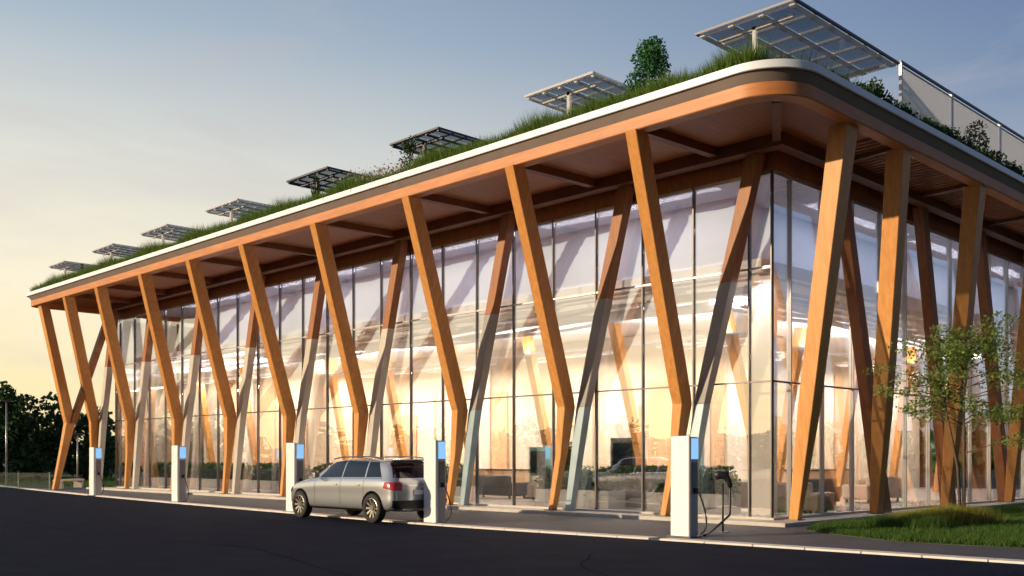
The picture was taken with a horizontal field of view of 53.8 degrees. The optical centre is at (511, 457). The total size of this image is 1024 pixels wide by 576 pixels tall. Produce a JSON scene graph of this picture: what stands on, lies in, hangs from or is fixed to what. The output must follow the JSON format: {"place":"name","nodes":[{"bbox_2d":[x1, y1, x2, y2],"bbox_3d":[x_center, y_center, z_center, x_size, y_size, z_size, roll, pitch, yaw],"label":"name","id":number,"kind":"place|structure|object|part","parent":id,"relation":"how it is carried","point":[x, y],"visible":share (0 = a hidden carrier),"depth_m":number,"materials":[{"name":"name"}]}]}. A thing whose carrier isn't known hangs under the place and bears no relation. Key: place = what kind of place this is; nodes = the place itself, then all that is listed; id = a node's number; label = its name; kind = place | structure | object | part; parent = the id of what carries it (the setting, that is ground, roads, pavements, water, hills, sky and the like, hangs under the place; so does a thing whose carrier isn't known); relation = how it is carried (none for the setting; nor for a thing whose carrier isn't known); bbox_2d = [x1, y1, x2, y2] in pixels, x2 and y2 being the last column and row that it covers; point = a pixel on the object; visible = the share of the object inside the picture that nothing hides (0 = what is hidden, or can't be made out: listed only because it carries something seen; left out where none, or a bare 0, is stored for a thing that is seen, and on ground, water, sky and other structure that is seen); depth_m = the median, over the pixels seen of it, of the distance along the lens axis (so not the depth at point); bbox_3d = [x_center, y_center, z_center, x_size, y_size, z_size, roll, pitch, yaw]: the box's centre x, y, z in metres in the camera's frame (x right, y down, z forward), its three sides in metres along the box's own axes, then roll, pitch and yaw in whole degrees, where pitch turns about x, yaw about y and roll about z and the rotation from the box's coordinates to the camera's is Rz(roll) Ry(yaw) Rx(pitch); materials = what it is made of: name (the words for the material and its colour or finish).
{"place":"outdoors","nodes":[
{"label":"outdoors","id":0,"kind":"place"},
{"bbox_2d":[8,471,151,483],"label":"lawn","id":1,"kind":"structure","parent":0,"point":[53,474],"depth_m":94.39,"materials":[{"name":"plant"}]},
{"bbox_2d":[0,391,71,479],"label":"broadleaf tree","id":2,"kind":"object","parent":1,"relation":"on","point":[21,427],"visible":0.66,"depth_m":66.90,"materials":[{"name":"green plant"}]},
{"bbox_2d":[47,406,133,479],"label":"broadleaf tree","id":3,"kind":"object","parent":1,"relation":"on","point":[81,426],"visible":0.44,"depth_m":69.29,"materials":[{"name":"green plant"}]},
{"bbox_2d":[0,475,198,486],"bbox_3d":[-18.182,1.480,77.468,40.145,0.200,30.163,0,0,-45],"label":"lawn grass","id":4,"kind":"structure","parent":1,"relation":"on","point":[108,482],"depth_m":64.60,"materials":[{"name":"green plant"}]},
{"bbox_2d":[30,32,796,290],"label":"roof grass","id":5,"kind":"structure","parent":0,"point":[547,119],"depth_m":26.53,"materials":[{"name":"green plant"}]},
{"bbox_2d":[0,486,1023,575],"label":"road","id":6,"kind":"structure","parent":0,"point":[348,547],"depth_m":17.20,"materials":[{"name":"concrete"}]},
{"bbox_2d":[291,456,446,522],"bbox_3d":[-3.844,0.772,26.186,2.180,1.631,4.767,0,0,-45],"label":"parked car","id":7,"kind":"object","parent":6,"relation":"on","point":[374,489],"visible":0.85,"depth_m":24.79,"materials":[{"name":"paint"}]},
{"bbox_3d":[-4.551,0.292,25.860,0.264,0.430,0.980,0,0,-45],"label":"side window","id":8,"kind":"part","parent":7,"relation":"part of","materials":[{"name":"grey glass"}]},
{"bbox_3d":[-3.864,0.282,25.126,0.213,0.411,0.910,0,0,-45],"label":"side window","id":9,"kind":"part","parent":7,"relation":"part of","materials":[{"name":"grey glass"}]},
{"bbox_3d":[-3.306,0.287,24.546,0.192,0.381,0.640,0,0,-45],"label":"side window","id":10,"kind":"part","parent":7,"relation":"part of","materials":[{"name":"grey glass"}]},
{"bbox_3d":[-2.400,0.302,24.724,1.522,0.371,0.437,0,0,-45],"label":"rear window","id":11,"kind":"part","parent":7,"relation":"part of","materials":[{"name":"black glass"}]},
{"bbox_2d":[580,553,607,575],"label":"sealed crack","id":12,"kind":"object","parent":6,"relation":"on","point":[586,568],"visible":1,"depth_m":14.87,"materials":[{"name":"black asphalt"}]},
{"bbox_2d":[0,481,1023,561],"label":"pavement","id":13,"kind":"structure","parent":0,"point":[799,535],"depth_m":23.27,"materials":[{"name":"grey concrete"}]},
{"bbox_2d":[0,381,25,473],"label":"broadleaf tree","id":14,"kind":"object","parent":13,"relation":"on","point":[6,389],"visible":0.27,"depth_m":66.70,"materials":[{"name":"green plant"}]},
{"bbox_2d":[0,427,41,480],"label":"broadleaf tree","id":15,"kind":"object","parent":13,"relation":"on","point":[19,454],"visible":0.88,"depth_m":64.42,"materials":[{"name":"green plant"}]},
{"bbox_2d":[18,472,49,488],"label":"bollards","id":16,"kind":"object","parent":13,"relation":"on","point":[18,480],"visible":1,"depth_m":51.04,"materials":[{"name":"grey metal"}]},
{"bbox_2d":[59,479,83,488],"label":"bench","id":17,"kind":"object","parent":13,"relation":"on","point":[78,482],"visible":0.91,"depth_m":52.74,"materials":[{"name":"concrete"}]},
{"bbox_2d":[72,433,83,478],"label":"street lamp","id":18,"kind":"object","parent":13,"relation":"on","point":[77,434],"visible":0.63,"depth_m":57.96,"materials":[{"name":"grey metal"}]},
{"bbox_2d":[171,445,188,501],"bbox_3d":[-11.856,0.578,35.956,0.400,2.020,0.725,0,0,-45],"label":"charging post","id":19,"kind":"object","parent":13,"relation":"on","point":[179,483],"visible":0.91,"depth_m":35.87,"materials":[{"name":"plastic"}]},
{"bbox_2d":[180,460,184,473],"bbox_3d":[-11.704,0.338,35.901,0.180,0.500,0.014,0,0,-45],"label":"side door","id":20,"kind":"structure","parent":19,"relation":"in","point":[182,462],"depth_m":35.88,"materials":[{"name":"grey metal"}]},
{"bbox_2d":[286,443,303,511],"bbox_3d":[-6.316,0.578,29.456,0.400,2.020,0.725,0,0,-45],"label":"charging post","id":21,"kind":"object","parent":13,"relation":"on","point":[294,463],"visible":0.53,"depth_m":29.37,"materials":[{"name":"plastic"}]},
{"bbox_2d":[298,461,302,477],"bbox_3d":[-6.164,0.338,29.401,0.180,0.500,0.014,0,0,-45],"label":"side door","id":22,"kind":"structure","parent":21,"relation":"in","point":[300,463],"depth_m":29.39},
{"bbox_2d":[424,440,451,523],"bbox_3d":[-1.836,0.578,24.355,0.400,2.020,0.725,0,0,-45],"label":"charging post","id":23,"kind":"object","parent":13,"relation":"on","point":[435,490],"visible":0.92,"depth_m":24.27,"materials":[{"name":"plastic"}]},
{"bbox_2d":[439,461,444,481],"bbox_3d":[-1.684,0.338,24.301,0.180,0.500,0.014,0,0,-45],"label":"side door","id":24,"kind":"structure","parent":23,"relation":"in","point":[441,463],"depth_m":24.29,"materials":[{"name":"grey metal"}]},
{"bbox_2d":[0,485,1023,563],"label":"kerb","id":25,"kind":"structure","parent":13,"relation":"on","point":[969,558],"depth_m":20.03,"materials":[{"name":"concrete"}]},
{"bbox_2d":[0,400,13,485],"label":"street lamp","id":26,"kind":"object","parent":25,"relation":"on","point":[6,475],"visible":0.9,"depth_m":55.96,"materials":[{"name":"grey metal"}]},
{"bbox_2d":[87,447,103,495],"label":"charging post","id":27,"kind":"object","parent":25,"relation":"on","point":[95,472],"visible":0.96,"depth_m":41.88,"materials":[{"name":"plastic"}]},
{"bbox_2d":[96,460,100,471],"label":"side door","id":28,"kind":"structure","parent":27,"relation":"in","point":[98,462],"depth_m":41.89,"materials":[{"name":"grey metal"}]},
{"bbox_2d":[26,59,1023,526],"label":"charging hall","id":29,"kind":"structure","parent":13,"relation":"on","point":[750,271],"depth_m":31.15,"materials":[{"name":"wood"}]},
{"bbox_2d":[48,261,94,275],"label":"solar canopy","id":30,"kind":"object","parent":29,"relation":"on","point":[63,265],"visible":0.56,"depth_m":49.23,"materials":[{"name":"grey"}]},
{"bbox_2d":[91,243,140,258],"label":"solar canopy","id":31,"kind":"object","parent":29,"relation":"on","point":[112,249],"visible":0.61,"depth_m":45.47,"materials":[{"name":"grey"}]},
{"bbox_2d":[140,224,200,241],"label":"solar canopy","id":32,"kind":"object","parent":29,"relation":"on","point":[170,232],"visible":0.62,"depth_m":41.82,"materials":[{"name":"grey"}]},
{"bbox_2d":[151,462,198,488],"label":"planter","id":33,"kind":"object","parent":29,"relation":"on","point":[157,481],"visible":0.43,"depth_m":49.76,"materials":[{"name":"concrete"}]},
{"bbox_2d":[194,462,251,491],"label":"planter","id":34,"kind":"object","parent":29,"relation":"on","point":[208,476],"visible":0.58,"depth_m":46.20,"materials":[{"name":"concrete"}]},
{"bbox_2d":[205,198,271,221],"bbox_3d":[-10.047,-8.643,38.342,2.230,1.565,2.440,0,0,-45],"label":"solar canopy","id":35,"kind":"object","parent":29,"relation":"on","point":[227,209],"visible":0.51,"depth_m":37.82,"materials":[{"name":"grey"}]},
{"bbox_2d":[248,462,312,493],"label":"planter","id":36,"kind":"object","parent":29,"relation":"on","point":[269,477],"visible":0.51,"depth_m":43.01,"materials":[{"name":"concrete"}]},
{"bbox_2d":[310,174,320,196],"bbox_3d":[-6.379,-8.555,32.834,0.354,1.390,0.524,0,0,-45],"label":"roof shrub","id":37,"kind":"object","parent":29,"relation":"on","point":[315,184],"visible":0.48,"depth_m":32.82,"materials":[{"name":"green plant"}]},
{"bbox_2d":[311,462,332,474],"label":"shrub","id":38,"kind":"object","parent":29,"relation":"on","point":[319,469],"visible":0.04,"depth_m":40.23,"materials":[{"name":"plant"}]},
{"bbox_2d":[286,166,367,194],"bbox_3d":[-6.039,-8.643,34.288,2.230,1.565,2.440,0,0,-45],"label":"solar canopy","id":39,"kind":"object","parent":29,"relation":"on","point":[327,174],"visible":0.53,"depth_m":33.77,"materials":[{"name":"black glass"}]},
{"bbox_2d":[325,151,420,189],"bbox_3d":[-3.894,-8.240,30.217,2.074,0.760,6.621,0,0,-45],"label":"flower clump","id":40,"kind":"object","parent":29,"relation":"on","point":[380,170],"visible":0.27,"depth_m":29.76,"materials":[{"name":"flower petals"},{"name":"green leaf"}]},
{"bbox_2d":[398,135,418,166],"bbox_3d":[-2.925,-8.627,29.459,0.778,1.544,0.802,0,0,-2],"label":"roof shrub","id":41,"kind":"object","parent":29,"relation":"on","point":[407,145],"visible":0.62,"depth_m":29.36,"materials":[{"name":"green plant"}]},
{"bbox_2d":[389,126,480,155],"bbox_3d":[-2.102,-8.643,30.306,2.230,1.565,2.240,0,0,-45],"label":"solar canopy","id":42,"kind":"object","parent":29,"relation":"on","point":[445,135],"visible":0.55,"depth_m":29.75,"materials":[{"name":"glass"}]},
{"bbox_2d":[446,463,475,501],"bbox_3d":[-2.580,0.842,35.520,0.928,1.336,3.302,0,0,-45],"label":"planter","id":43,"kind":"object","parent":29,"relation":"on","point":[458,491],"visible":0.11,"depth_m":34.43,"materials":[{"name":"concrete"}]},
{"bbox_2d":[460,468,528,496],"bbox_3d":[-0.646,0.980,40.674,0.840,1.060,4.200,0,0,-45],"label":"reception desk","id":44,"kind":"object","parent":29,"relation":"on","point":[522,475],"visible":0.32,"depth_m":39.58,"materials":[{"name":"plastic"}]},
{"bbox_2d":[472,475,529,498],"bbox_3d":[-0.603,1.080,37.764,0.930,0.860,2.680,0,0,-45],"label":"sofa","id":45,"kind":"object","parent":29,"relation":"on","point":[501,485],"visible":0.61,"depth_m":37.01,"materials":[{"name":"fabric"}]},
{"bbox_2d":[525,447,550,498],"bbox_3d":[1.030,0.560,36.987,0.500,1.900,1.100,0,0,-45],"label":"kiosk","id":46,"kind":"object","parent":29,"relation":"on","point":[539,456],"visible":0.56,"depth_m":36.89,"materials":[{"name":"glass"}]},
{"bbox_2d":[527,476,562,500],"bbox_3d":[1.784,1.080,34.781,0.930,0.860,2.680,0,0,-45],"label":"sofa","id":47,"kind":"object","parent":29,"relation":"on","point":[532,486],"visible":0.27,"depth_m":35.23,"materials":[{"name":"fabric"}]},
{"bbox_2d":[564,442,571,471],"bbox_3d":[2.092,0.460,37.335,0.500,2.100,1.100,0,0,-45],"label":"kiosk","id":48,"kind":"object","parent":29,"relation":"on","point":[568,459],"visible":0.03,"depth_m":37.11,"materials":[{"name":"metal"}]},
{"bbox_2d":[524,71,632,114],"bbox_3d":[1.940,-8.643,26.216,2.230,1.565,2.340,0,0,-45],"label":"solar canopy","id":49,"kind":"object","parent":29,"relation":"on","point":[594,80],"visible":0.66,"depth_m":25.73,"materials":[{"name":"grey"}]},
{"bbox_2d":[534,465,625,508],"bbox_3d":[2.058,0.849,30.975,0.940,1.322,3.131,0,0,-45],"label":"planter","id":50,"kind":"object","parent":29,"relation":"on","point":[609,497],"visible":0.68,"depth_m":30.27,"materials":[{"name":"concrete"}]},
{"bbox_2d":[610,438,636,478],"bbox_3d":[3.920,0.410,35.486,1.100,2.200,0.500,0,0,25],"label":"kiosk","id":51,"kind":"object","parent":29,"relation":"on","point":[621,451],"visible":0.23,"depth_m":35.37,"materials":[{"name":"metal"}]},
{"bbox_2d":[623,35,673,97],"bbox_3d":[3.330,-8.952,23.939,1.372,2.184,1.255,0,0,-45],"label":"shrub","id":52,"kind":"object","parent":29,"relation":"on","point":[654,59],"visible":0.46,"depth_m":23.73,"materials":[{"name":"green plant"}]},
{"bbox_2d":[591,464,736,507],"bbox_3d":[4.385,0.844,30.463,0.924,1.331,5.097,0,0,-45],"label":"planter","id":53,"kind":"object","parent":29,"relation":"on","point":[632,488],"visible":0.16,"depth_m":30.69,"materials":[{"name":"concrete"}]},
{"bbox_2d":[686,434,703,467],"bbox_3d":[5.887,0.360,33.212,0.500,2.300,1.100,0,0,-45],"label":"kiosk","id":54,"kind":"object","parent":29,"relation":"on","point":[702,460],"visible":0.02,"depth_m":32.90,"materials":[{"name":"metal"}]},
{"bbox_2d":[731,481,834,513],"bbox_3d":[7.256,1.080,27.254,0.930,0.860,2.680,0,0,-45],"label":"sofa","id":55,"kind":"object","parent":29,"relation":"on","point":[811,504],"visible":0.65,"depth_m":26.60,"materials":[{"name":"fabric"}]},
{"bbox_2d":[695,0,899,78],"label":"solar canopy","id":56,"kind":"object","parent":29,"relation":"on","point":[793,15],"visible":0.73,"depth_m":24.94,"materials":[{"name":"grey"}]},
{"bbox_2d":[784,469,854,484],"bbox_3d":[11.932,0.980,39.188,4.200,1.060,0.840,0,0,-45],"label":"reception desk","id":57,"kind":"object","parent":29,"relation":"on","point":[828,473],"visible":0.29,"depth_m":38.87,"materials":[{"name":"wood"}]},
{"bbox_2d":[808,478,840,504],"bbox_3d":[9.140,1.080,31.344,2.680,0.860,0.930,0,0,-45],"label":"sofa","id":58,"kind":"object","parent":29,"relation":"on","point":[830,484],"visible":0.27,"depth_m":31.45,"materials":[{"name":"fabric"}]},
{"bbox_2d":[842,476,901,502],"bbox_3d":[12.340,1.080,34.508,2.680,0.860,0.930,0,0,-45],"label":"sofa","id":59,"kind":"object","parent":29,"relation":"on","point":[861,492],"visible":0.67,"depth_m":33.80,"materials":[{"name":"fabric"}]},
{"bbox_2d":[810,61,1023,175],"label":"roof hedge planting","id":60,"kind":"object","parent":29,"relation":"on","point":[881,94],"visible":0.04,"depth_m":25.07,"materials":[{"name":"green plant"}]},
{"bbox_2d":[899,60,952,132],"bbox_3d":[11.654,-9.280,28.367,3.390,2.840,0.080,0,0,-45],"label":"roof screen","id":61,"kind":"object","parent":29,"relation":"on","point":[923,95],"visible":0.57,"depth_m":28.24,"materials":[{"name":"metal"}]},
{"bbox_2d":[962,120,989,152],"bbox_3d":[13.594,-8.959,30.035,1.383,2.198,1.056,0,0,-45],"label":"roof shrub","id":62,"kind":"object","parent":29,"relation":"on","point":[971,134],"visible":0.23,"depth_m":30.01,"materials":[{"name":"green plant"}]},
{"bbox_2d":[952,92,1000,159],"bbox_3d":[14.214,-9.280,30.898,3.790,2.840,0.080,0,0,-45],"label":"roof screen","id":63,"kind":"object","parent":29,"relation":"on","point":[964,116],"visible":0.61,"depth_m":30.77,"materials":[{"name":"metal"}]},
{"bbox_2d":[1000,122,1023,175],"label":"roof screen","id":64,"kind":"object","parent":29,"relation":"on","point":[1012,146],"visible":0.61,"depth_m":33.01,"materials":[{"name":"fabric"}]},
{"bbox_2d":[666,436,706,537],"bbox_3d":[3.484,0.578,20.145,0.400,2.020,0.725,0,0,-45],"label":"charging post","id":65,"kind":"object","parent":13,"relation":"on","point":[684,487],"visible":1,"depth_m":20.07,"materials":[{"name":"plastic"}]},
{"bbox_2d":[692,462,697,486],"bbox_3d":[3.636,0.338,20.091,0.180,0.500,0.014,0,0,-45],"label":"panel","id":66,"kind":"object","parent":65,"relation":"in","point":[694,464],"depth_m":20.09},
{"bbox_2d":[703,470,731,535],"bbox_3d":[4.128,0.925,20.929,0.383,1.325,1.438,0,0,36],"label":"connector stand","id":67,"kind":"object","parent":13,"relation":"on","point":[723,475],"visible":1,"depth_m":21.34,"materials":[{"name":"plastic"}]},
{"bbox_2d":[0,0,1023,455],"label":"sky","id":68,"kind":"structure","parent":0,"point":[121,120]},
{"bbox_2d":[54,463,1020,484],"bbox_3d":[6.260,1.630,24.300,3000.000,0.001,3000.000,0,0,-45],"label":"ground","id":69,"kind":"structure","parent":0,"point":[980,479],"depth_m":78.74,"materials":[{"name":"soil"}]},
{"bbox_2d":[0,404,1020,474],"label":"distant woods","id":70,"kind":"object","parent":69,"relation":"on","point":[979,440],"visible":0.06,"depth_m":101.80,"materials":[{"name":"green plant"}]},
{"bbox_2d":[647,465,740,513],"bbox_3d":[5.005,0.850,27.980,0.933,1.320,2.712,0,0,-45],"label":"planter","id":71,"kind":"object","parent":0,"point":[708,483],"visible":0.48,"depth_m":27.32,"materials":[{"name":"concrete"}]},
{"bbox_2d":[724,499,977,516],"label":"white gravel","id":72,"kind":"structure","parent":0,"point":[846,508],"depth_m":29.41,"materials":[{"name":"white gravel"}]},
{"bbox_2d":[764,42,1023,176],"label":"shaded roof grass","id":73,"kind":"structure","parent":0,"point":[798,57],"depth_m":23.10,"materials":[{"name":"green plant"}]},
{"bbox_2d":[882,509,945,520],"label":"ornamental grass","id":74,"kind":"object","parent":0,"point":[907,513],"depth_m":22.50,"materials":[{"name":"green plant"}]},
{"bbox_2d":[807,503,1023,548],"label":"lawn ground","id":75,"kind":"structure","parent":0,"point":[919,542],"depth_m":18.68,"materials":[{"name":"green plant"}]},
{"bbox_2d":[852,513,905,527],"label":"ornamental grass","id":76,"kind":"object","parent":75,"relation":"on","point":[876,521],"depth_m":22.16,"materials":[{"name":"green plant"}]},
{"bbox_2d":[883,512,952,530],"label":"ornamental grass","id":77,"kind":"object","parent":75,"relation":"on","point":[925,522],"depth_m":21.74,"materials":[{"name":"green plant"}]},
{"bbox_2d":[893,504,966,526],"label":"ornamental grass","id":78,"kind":"object","parent":75,"relation":"on","point":[938,512],"depth_m":22.63,"materials":[{"name":"green plant"}]},
{"bbox_2d":[862,311,1023,511],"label":"young tree","id":79,"kind":"object","parent":75,"relation":"on","point":[962,349],"visible":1,"depth_m":23.05,"materials":[{"name":"green plant"}]},
{"bbox_2d":[918,501,994,526],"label":"ornamental grass","id":80,"kind":"object","parent":75,"relation":"on","point":[969,519],"depth_m":22.87,"materials":[{"name":"green plant"}]},
{"bbox_2d":[962,505,1007,524],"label":"ornamental grass","id":81,"kind":"object","parent":75,"relation":"on","point":[993,517],"depth_m":23.09,"materials":[{"name":"green plant"}]}
]}

